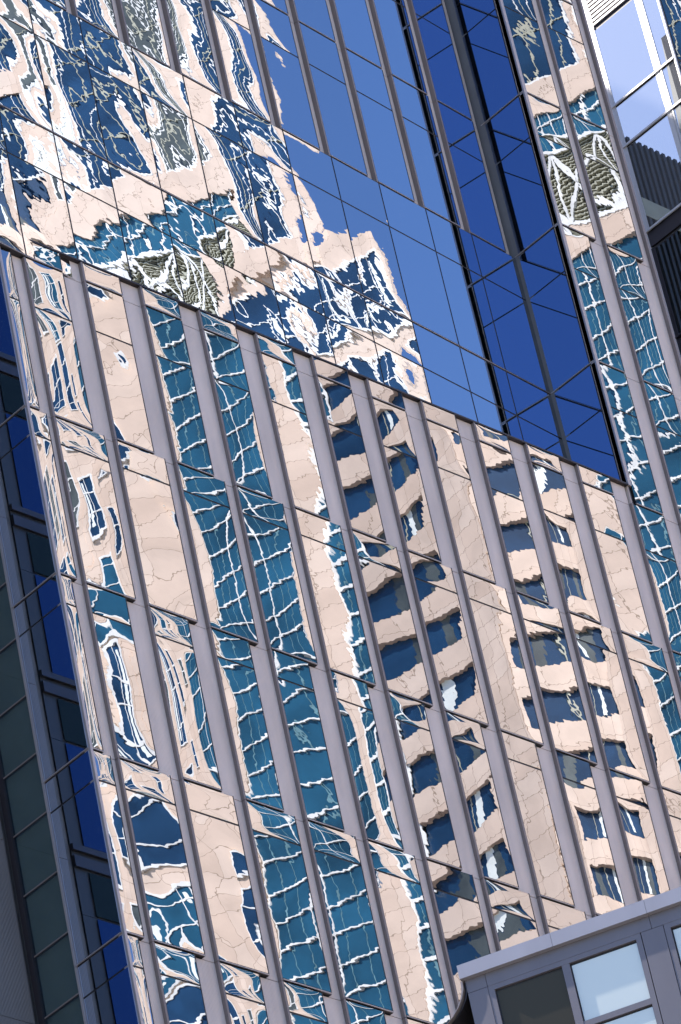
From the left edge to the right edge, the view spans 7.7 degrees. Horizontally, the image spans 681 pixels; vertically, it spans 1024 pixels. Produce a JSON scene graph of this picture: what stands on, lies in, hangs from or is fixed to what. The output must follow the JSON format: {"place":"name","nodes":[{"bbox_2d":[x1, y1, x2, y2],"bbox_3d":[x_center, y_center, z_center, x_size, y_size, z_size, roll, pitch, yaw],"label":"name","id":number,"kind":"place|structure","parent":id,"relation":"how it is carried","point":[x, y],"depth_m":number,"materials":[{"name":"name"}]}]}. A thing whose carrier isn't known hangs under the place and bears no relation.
{"place":"outdoors","nodes":[
{"label":"outdoors","id":0,"kind":"place"},
{"bbox_2d":[0,0,680,1023],"bbox_3d":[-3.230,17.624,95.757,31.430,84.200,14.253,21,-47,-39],"label":"glass tower","id":1,"kind":"structure","parent":0,"point":[340,520],"depth_m":104.14,"materials":[{"name":"blue glass"}]},
{"bbox_2d":[447,887,680,1023],"bbox_3d":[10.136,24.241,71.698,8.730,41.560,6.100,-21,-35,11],"label":"panel clad building","id":2,"kind":"structure","parent":0,"point":[621,965],"depth_m":80.97,"materials":[{"name":"metal"}]},
{"bbox_2d":[488,933,663,1023],"bbox_3d":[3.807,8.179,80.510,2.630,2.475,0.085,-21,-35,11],"label":"window frame","id":3,"kind":"structure","parent":2,"relation":"in","point":[612,983],"depth_m":80.85,"materials":[{"name":"grey metal"}]},
{"bbox_2d":[663,919,680,991],"bbox_3d":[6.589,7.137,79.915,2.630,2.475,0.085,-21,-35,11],"label":"window frame","id":4,"kind":"structure","parent":2,"relation":"in","point":[672,929],"depth_m":80.63,"materials":[{"name":"grey metal"}]},
{"bbox_2d":[581,0,680,356],"bbox_3d":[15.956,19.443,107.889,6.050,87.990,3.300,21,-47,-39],"label":"glass wing","id":5,"kind":"structure","parent":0,"point":[637,45],"depth_m":125.72,"materials":[{"name":"blue glass"}]}
]}

